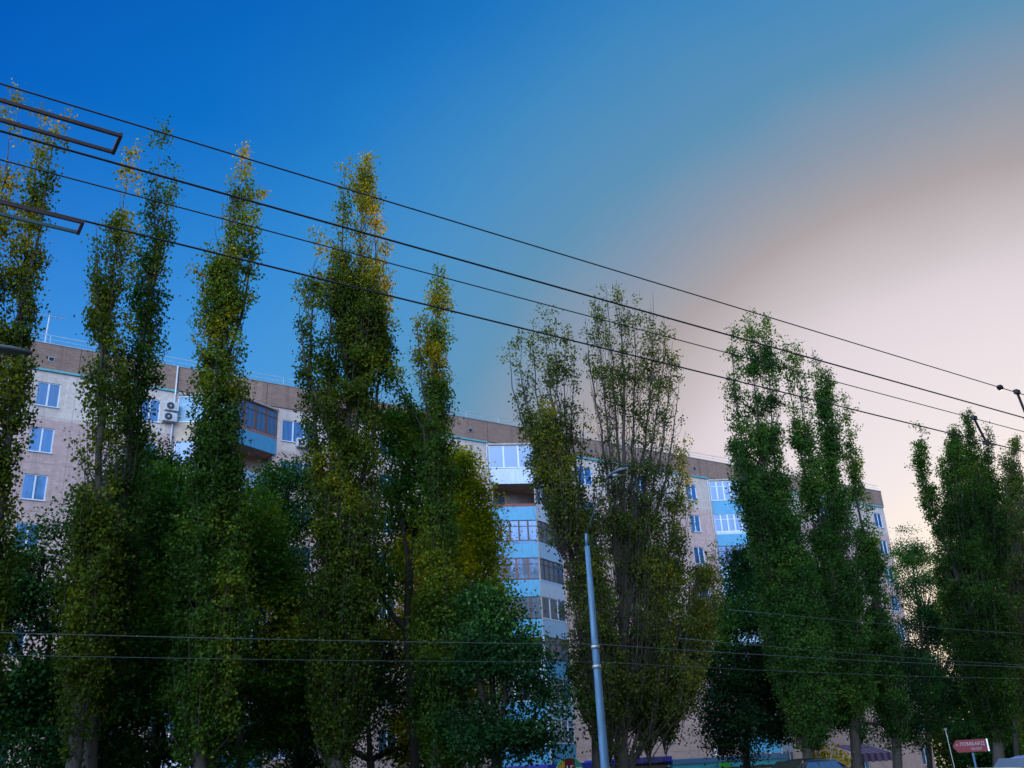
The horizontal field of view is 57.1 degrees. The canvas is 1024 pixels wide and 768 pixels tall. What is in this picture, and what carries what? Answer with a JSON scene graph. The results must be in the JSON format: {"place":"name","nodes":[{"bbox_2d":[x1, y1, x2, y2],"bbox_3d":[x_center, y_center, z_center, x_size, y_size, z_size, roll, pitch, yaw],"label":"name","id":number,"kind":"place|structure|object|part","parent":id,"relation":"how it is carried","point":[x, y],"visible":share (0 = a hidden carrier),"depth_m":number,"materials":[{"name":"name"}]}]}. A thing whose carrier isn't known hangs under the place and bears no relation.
{"place":"outdoors","nodes":[
{"label":"outdoors","id":0,"kind":"place"},
{"bbox_2d":[0,83,1023,394],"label":"messenger wire","id":1,"kind":"object","parent":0,"point":[452,221],"visible":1,"depth_m":8.19,"materials":[{"name":"black metal"}]},
{"bbox_2d":[996,385,1003,389],"bbox_3d":[6.729,0.048,12.964,0.140,0.080,0.084,12,-26,-32],"label":"wire insulator","id":2,"kind":"object","parent":1,"relation":"attached to","point":[1000,387],"visible":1,"depth_m":12.93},
{"bbox_2d":[1013,389,1023,411],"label":"wire hanger","id":3,"kind":"object","parent":1,"relation":"hanging from","point":[1017,392],"visible":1,"depth_m":13.16,"materials":[{"name":"black metal"}]},
{"bbox_2d":[0,130,1023,417],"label":"contact wire","id":4,"kind":"object","parent":3,"relation":"hanging from","point":[452,258],"visible":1,"depth_m":8.05,"materials":[{"name":"black metal"}]},
{"bbox_2d":[0,98,122,154],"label":"wire spreader","id":5,"kind":"object","parent":4,"relation":"attached to","point":[113,150],"visible":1,"depth_m":6.49,"materials":[{"name":"grey metal"}]},
{"bbox_2d":[0,159,1023,431],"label":"messenger wire","id":6,"kind":"object","parent":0,"point":[450,279],"visible":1,"depth_m":9.14,"materials":[{"name":"black metal"}]},
{"bbox_2d":[970,415,990,445],"bbox_3d":[7.018,0.696,14.082,0.297,0.430,0.050,12,-26,-32],"label":"wire hanger","id":7,"kind":"object","parent":6,"relation":"hanging from","point":[985,442],"visible":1,"depth_m":14.06,"materials":[{"name":"black metal"}]},
{"bbox_2d":[0,199,1023,451],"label":"contact wire","id":8,"kind":"object","parent":7,"relation":"hanging from","point":[478,317],"visible":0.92,"depth_m":9.19,"materials":[{"name":"black metal"}]},
{"bbox_2d":[0,200,84,234],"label":"wire spreader","id":9,"kind":"object","parent":8,"relation":"attached to","point":[54,215],"visible":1,"depth_m":7.18,"materials":[{"name":"grey metal"}]},
{"bbox_2d":[0,0,1023,746],"label":"sky","id":10,"kind":"structure","parent":0,"point":[849,170],"materials":[{"name":"blue"}]},
{"bbox_2d":[503,761,614,767],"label":"shop pavilion","id":11,"kind":"structure","parent":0,"point":[586,764],"depth_m":53.34,"materials":[{"name":"white plastic"}]},
{"bbox_2d":[556,757,582,767],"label":"round sign","id":12,"kind":"object","parent":11,"relation":"attached to","point":[571,762],"visible":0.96,"depth_m":52.60,"materials":[{"name":"multicoloured paint"}]},
{"bbox_2d":[584,756,671,767],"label":"shop pavilion","id":13,"kind":"structure","parent":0,"point":[641,760],"depth_m":56.35,"materials":[{"name":"white plastic"}]},
{"bbox_2d":[635,753,787,767],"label":"shop pavilion","id":14,"kind":"structure","parent":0,"point":[709,762],"depth_m":58.90,"materials":[{"name":"blue metal"}]},
{"bbox_2d":[679,638,1015,664],"bbox_3d":[19.886,10.861,37.099,36.000,0.631,0.013,12,-26,-32],"label":"service cable","id":15,"kind":"object","parent":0,"point":[841,652],"visible":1,"depth_m":31.43,"materials":[{"name":"black rubber"}]},
{"bbox_2d":[728,609,1023,633],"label":"service cable","id":16,"kind":"object","parent":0,"point":[870,622],"visible":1,"depth_m":33.75,"materials":[{"name":"black rubber"}]},
{"bbox_2d":[994,755,1023,767],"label":"parked car","id":17,"kind":"object","parent":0,"point":[1016,762],"visible":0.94,"depth_m":19.49,"materials":[{"name":"blue paint"}]},
{"bbox_3d":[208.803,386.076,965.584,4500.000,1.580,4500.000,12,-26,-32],"label":"ground","id":18,"kind":"structure","parent":0,"visible":0},
{"bbox_2d":[0,78,32,689],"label":"poplar tree","id":19,"kind":"object","parent":18,"relation":"on","point":[9,186],"visible":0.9,"depth_m":32.15,"materials":[{"name":"green plant"}]},
{"bbox_2d":[0,100,77,748],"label":"poplar tree","id":20,"kind":"object","parent":18,"relation":"on","point":[14,389],"visible":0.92,"depth_m":30.61,"materials":[{"name":"green plant"}]},
{"bbox_2d":[0,454,185,767],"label":"leafy tree","id":21,"kind":"object","parent":18,"relation":"on","point":[26,714],"visible":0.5,"depth_m":31.83,"materials":[{"name":"green plant"}]},
{"bbox_2d":[42,136,148,767],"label":"poplar tree","id":22,"kind":"object","parent":18,"relation":"on","point":[88,611],"visible":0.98,"depth_m":29.91,"materials":[{"name":"green plant"}]},
{"bbox_2d":[55,115,184,767],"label":"poplar tree","id":23,"kind":"object","parent":18,"relation":"on","point":[132,433],"visible":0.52,"depth_m":33.15,"materials":[{"name":"green plant"}]},
{"bbox_2d":[57,434,265,767],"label":"leafy tree","id":24,"kind":"object","parent":18,"relation":"on","point":[157,763],"visible":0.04,"depth_m":36.46,"materials":[{"name":"green plant"}]},
{"bbox_2d":[156,138,271,767],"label":"poplar tree","id":25,"kind":"object","parent":18,"relation":"on","point":[208,577],"visible":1,"depth_m":31.86,"materials":[{"name":"green plant"}]},
{"bbox_2d":[120,455,321,767],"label":"leafy tree","id":26,"kind":"object","parent":18,"relation":"on","point":[271,595],"visible":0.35,"depth_m":35.12,"materials":[{"name":"green plant"}]},
{"bbox_2d":[226,448,379,767],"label":"leafy tree","id":27,"kind":"object","parent":18,"relation":"on","point":[285,481],"visible":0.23,"depth_m":42.92,"materials":[{"name":"green plant"}]},
{"bbox_2d":[289,148,404,767],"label":"poplar tree","id":28,"kind":"object","parent":18,"relation":"on","point":[344,590],"visible":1,"depth_m":35.59,"materials":[{"name":"green plant"}]},
{"bbox_2d":[244,604,461,767],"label":"leafy tree","id":29,"kind":"object","parent":18,"relation":"on","point":[380,689],"visible":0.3,"depth_m":38.78,"materials":[{"name":"green plant"}]},
{"bbox_2d":[305,398,461,767],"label":"leafy tree","id":30,"kind":"object","parent":18,"relation":"on","point":[402,485],"visible":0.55,"depth_m":39.38,"materials":[{"name":"green plant"}]},
{"bbox_2d":[382,263,476,767],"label":"poplar tree","id":31,"kind":"object","parent":18,"relation":"on","point":[436,581],"visible":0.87,"depth_m":36.85,"materials":[{"name":"green plant"}]},
{"bbox_2d":[365,440,525,767],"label":"leafy tree","id":32,"kind":"object","parent":18,"relation":"on","point":[479,545],"visible":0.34,"depth_m":42.79,"materials":[{"name":"green plant"}]},
{"bbox_2d":[0,332,935,767],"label":"apartment block","id":33,"kind":"structure","parent":18,"relation":"on","point":[270,430],"depth_m":67.41,"materials":[{"name":"pink paint"}]},
{"bbox_2d":[1,626,26,653],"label":"window","id":34,"kind":"structure","parent":33,"relation":"in","point":[2,626],"depth_m":49.93,"materials":[{"name":"blue glass"}]},
{"bbox_2d":[14,522,39,550],"bbox_3d":[-26.714,8.400,51.804,1.364,1.515,0.190,12,-26,-32],"label":"window","id":35,"kind":"structure","parent":33,"relation":"in","point":[19,524],"depth_m":51.89,"materials":[{"name":"blue glass"}]},
{"bbox_2d":[19,473,47,501],"bbox_3d":[-26.853,5.811,52.862,1.364,1.515,0.190,12,-26,-32],"label":"window","id":36,"kind":"structure","parent":33,"relation":"in","point":[34,486],"depth_m":52.90,"materials":[{"name":"blue glass"}]},
{"bbox_2d":[26,427,54,453],"bbox_3d":[-26.992,3.222,53.920,1.364,1.515,0.190,12,-26,-32],"label":"window","id":37,"kind":"structure","parent":33,"relation":"in","point":[43,443],"depth_m":53.99,"materials":[{"name":"blue glass"}]},
{"bbox_2d":[33,381,60,408],"bbox_3d":[-27.130,0.634,54.978,1.364,1.515,0.190,12,-26,-32],"label":"window","id":38,"kind":"structure","parent":33,"relation":"in","point":[48,394],"depth_m":55.02,"materials":[{"name":"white glass"}]},
{"bbox_2d":[37,312,64,341],"bbox_3d":[-28.202,-2.982,57.099,1.700,2.661,0.600,12,-26,-32],"label":"tv antenna","id":39,"kind":"object","parent":33,"relation":"on","point":[48,322],"visible":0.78,"depth_m":57.36,"materials":[{"name":"grey metal"}]},
{"bbox_2d":[139,399,160,422],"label":"window","id":40,"kind":"structure","parent":33,"relation":"in","point":[156,405],"depth_m":58.15,"materials":[{"name":"blue glass"}]},
{"bbox_2d":[162,411,176,423],"bbox_3d":[-21.240,2.085,58.304,0.840,0.615,0.417,12,-26,-32],"label":"air conditioner","id":41,"kind":"object","parent":33,"relation":"attached to","point":[170,417],"visible":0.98,"depth_m":58.15,"materials":[{"name":"grey metal"}]},
{"bbox_2d":[164,401,179,412],"bbox_3d":[-21.217,1.438,58.610,0.840,0.615,0.417,12,-26,-32],"label":"air conditioner","id":42,"kind":"object","parent":33,"relation":"attached to","point":[170,406],"visible":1,"depth_m":58.46,"materials":[{"name":"grey metal"}]},
{"bbox_2d":[280,460,311,480],"bbox_3d":[-14.186,5.861,62.058,2.464,1.515,0.190,12,-26,-32],"label":"window","id":43,"kind":"structure","parent":33,"relation":"in","point":[282,460],"depth_m":62.26,"materials":[{"name":"blue glass"}]},
{"bbox_2d":[283,504,310,526],"bbox_3d":[-14.047,8.450,61.000,2.464,1.515,0.190,12,-26,-32],"label":"window","id":44,"kind":"structure","parent":33,"relation":"in","point":[295,504],"depth_m":61.38,"materials":[{"name":"blue glass"}]},
{"bbox_2d":[281,420,313,442],"bbox_3d":[-14.325,3.272,63.116,2.464,1.515,0.190,12,-26,-32],"label":"window","id":45,"kind":"structure","parent":33,"relation":"in","point":[290,429],"depth_m":62.92,"materials":[{"name":"blue glass"}]},
{"bbox_2d":[288,546,310,568],"bbox_3d":[-13.908,11.039,59.942,2.464,1.515,0.190,12,-26,-32],"label":"window","id":46,"kind":"structure","parent":33,"relation":"in","point":[288,546],"depth_m":60.44,"materials":[{"name":"blue glass"}]},
{"bbox_2d":[296,438,306,448],"bbox_3d":[-13.982,3.969,62.742,0.840,0.615,0.417,12,-26,-32],"label":"air conditioner","id":47,"kind":"object","parent":33,"relation":"attached to","point":[301,443],"visible":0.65,"depth_m":62.51,"materials":[{"name":"grey metal"}]},
{"bbox_2d":[378,729,393,751],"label":"window","id":48,"kind":"structure","parent":33,"relation":"in","point":[380,736],"depth_m":59.13,"materials":[{"name":"blue glass"}]},
{"bbox_2d":[379,595,394,616],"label":"window","id":49,"kind":"structure","parent":33,"relation":"in","point":[381,611],"depth_m":62.21,"materials":[{"name":"blue glass"}]},
{"bbox_2d":[577,466,591,485],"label":"window","id":50,"kind":"structure","parent":33,"relation":"in","point":[586,482],"depth_m":76.02,"materials":[{"name":"blue glass"}]},
{"bbox_2d":[687,483,696,500],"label":"window","id":51,"kind":"structure","parent":33,"relation":"in","point":[693,490],"depth_m":82.30,"materials":[{"name":"blue glass"}]},
{"bbox_2d":[690,515,702,532],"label":"window","id":52,"kind":"structure","parent":33,"relation":"in","point":[697,528],"depth_m":81.22,"materials":[{"name":"blue glass"}]},
{"bbox_2d":[694,547,704,564],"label":"window","id":53,"kind":"structure","parent":33,"relation":"in","point":[698,556],"depth_m":80.16,"materials":[{"name":"blue glass"}]},
{"bbox_2d":[874,513,882,527],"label":"window","id":54,"kind":"structure","parent":33,"relation":"in","point":[878,521],"depth_m":96.08,"materials":[{"name":"blue glass"}]},
{"bbox_2d":[880,540,887,553],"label":"window","id":55,"kind":"structure","parent":33,"relation":"in","point":[883,542],"depth_m":95.10,"materials":[{"name":"blue glass"}]},
{"bbox_2d":[891,597,899,611],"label":"window","id":56,"kind":"structure","parent":33,"relation":"in","point":[897,608],"depth_m":92.87,"materials":[{"name":"blue glass"}]},
{"bbox_2d":[921,747,926,764],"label":"window","id":57,"kind":"structure","parent":33,"relation":"in","point":[923,755],"depth_m":87.46,"materials":[{"name":"blue glass"}]},
{"bbox_2d":[402,575,593,767],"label":"leafy tree","id":58,"kind":"object","parent":18,"relation":"on","point":[495,732],"visible":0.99,"depth_m":33.74,"materials":[{"name":"green plant"}]},
{"bbox_2d":[496,303,612,767],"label":"poplar tree","id":59,"kind":"object","parent":18,"relation":"on","point":[552,461],"visible":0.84,"depth_m":41.22,"materials":[{"name":"green plant"}]},
{"bbox_2d":[554,282,731,767],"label":"poplar tree","id":60,"kind":"object","parent":18,"relation":"on","point":[648,705],"visible":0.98,"depth_m":41.84,"materials":[{"name":"green plant"}]},
{"bbox_2d":[687,538,799,767],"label":"leafy tree","id":61,"kind":"object","parent":18,"relation":"on","point":[753,706],"visible":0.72,"depth_m":48.34,"materials":[{"name":"green plant"}]},
{"bbox_2d":[719,308,848,757],"bbox_3d":[13.064,7.553,48.086,5.850,26.170,4.229,12,-26,-32],"label":"poplar tree","id":62,"kind":"object","parent":18,"relation":"on","point":[784,563],"visible":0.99,"depth_m":46.99,"materials":[{"name":"green plant"}]},
{"bbox_2d":[772,758,846,767],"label":"parked car","id":63,"kind":"object","parent":18,"relation":"on","point":[814,763],"visible":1,"depth_m":31.80,"materials":[{"name":"black paint"}]},
{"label":"side window","id":64,"kind":"part","parent":63,"relation":"part of","materials":[{"name":"blue glass"}]},
{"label":"side window","id":65,"kind":"part","parent":63,"relation":"part of","materials":[{"name":"blue glass"}]},
{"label":"rear window","id":66,"kind":"part","parent":63,"relation":"part of","materials":[{"name":"grey glass"}]},
{"bbox_2d":[776,335,879,767],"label":"poplar tree","id":67,"kind":"object","parent":18,"relation":"on","point":[842,583],"visible":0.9,"depth_m":50.21,"materials":[{"name":"green plant"}]},
{"bbox_2d":[814,742,853,767],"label":"shrub","id":68,"kind":"object","parent":18,"relation":"on","point":[846,759],"visible":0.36,"depth_m":46.24,"materials":[{"name":"yellow plant"}]},
{"bbox_2d":[834,744,892,767],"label":"awning stall","id":69,"kind":"object","parent":18,"relation":"on","point":[871,753],"visible":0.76,"depth_m":56.19,"materials":[{"name":"purple fabric"}]},
{"bbox_2d":[838,395,918,767],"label":"poplar tree","id":70,"kind":"object","parent":18,"relation":"on","point":[890,707],"visible":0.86,"depth_m":50.45,"materials":[{"name":"green plant"}]},
{"bbox_2d":[824,594,963,767],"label":"leafy tree","id":71,"kind":"object","parent":18,"relation":"on","point":[922,692],"visible":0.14,"depth_m":63.67,"materials":[{"name":"green plant"}]},
{"bbox_2d":[881,521,975,767],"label":"leafy tree","id":72,"kind":"object","parent":18,"relation":"on","point":[927,618],"visible":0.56,"depth_m":71.99,"materials":[{"name":"green plant"}]},
{"bbox_2d":[929,698,966,767],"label":"distant tree","id":73,"kind":"object","parent":18,"relation":"on","point":[938,760],"visible":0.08,"depth_m":103.53,"materials":[{"name":"green plant"}]},
{"bbox_2d":[944,728,954,767],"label":"white post","id":74,"kind":"object","parent":18,"relation":"on","point":[945,729],"visible":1,"depth_m":47.31,"materials":[{"name":"metal"}]},
{"bbox_2d":[904,407,1023,766],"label":"poplar tree","id":75,"kind":"object","parent":18,"relation":"on","point":[971,563],"visible":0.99,"depth_m":56.42,"materials":[{"name":"green plant"}]},
{"bbox_2d":[931,708,1023,767],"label":"distant tree","id":76,"kind":"object","parent":18,"relation":"on","point":[945,747],"visible":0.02,"depth_m":100.93,"materials":[{"name":"green plant"}]},
{"bbox_2d":[933,697,1023,767],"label":"distant tree","id":77,"kind":"object","parent":18,"relation":"on","point":[983,759],"visible":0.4,"depth_m":92.07,"materials":[{"name":"green plant"}]},
{"bbox_2d":[995,432,1023,733],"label":"poplar tree","id":78,"kind":"object","parent":18,"relation":"on","point":[1013,491],"visible":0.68,"depth_m":65.58,"materials":[{"name":"green plant"}]},
{"bbox_2d":[1006,487,1023,756],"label":"leafy tree","id":79,"kind":"object","parent":18,"relation":"on","point":[1016,746],"depth_m":77.73,"materials":[{"name":"green plant"}]},
{"bbox_2d":[1012,719,1023,754],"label":"distant tree","id":80,"kind":"object","parent":18,"relation":"on","point":[1021,736],"visible":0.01,"depth_m":107.98,"materials":[{"name":"green plant"}]},
{"bbox_3d":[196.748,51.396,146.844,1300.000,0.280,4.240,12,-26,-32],"label":"far pavement","id":81,"kind":"structure","parent":0,"visible":0},
{"bbox_2d":[0,344,32,354],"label":"street lamp","id":82,"kind":"object","parent":81,"relation":"on","point":[6,349],"visible":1,"depth_m":17.82,"materials":[{"name":"grey metal"}]},
{"bbox_2d":[585,468,626,767],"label":"street lamp","id":83,"kind":"object","parent":81,"relation":"on","point":[600,711],"visible":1,"depth_m":24.66,"materials":[{"name":"grey metal"}]},
{"bbox_2d":[0,632,1014,666],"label":"service cable","id":84,"kind":"object","parent":83,"relation":"attached to","point":[453,642],"visible":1,"depth_m":22.04,"materials":[{"name":"black rubber"}]},
{"bbox_2d":[7,655,1022,678],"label":"service cable","id":85,"kind":"object","parent":83,"relation":"attached to","point":[456,661],"visible":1,"depth_m":22.00,"materials":[{"name":"black rubber"}]},
{"bbox_2d":[953,739,989,767],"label":"arrow sign","id":86,"kind":"object","parent":81,"relation":"on","point":[972,745],"visible":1,"depth_m":34.00,"materials":[{"name":"red metal"}]}
]}

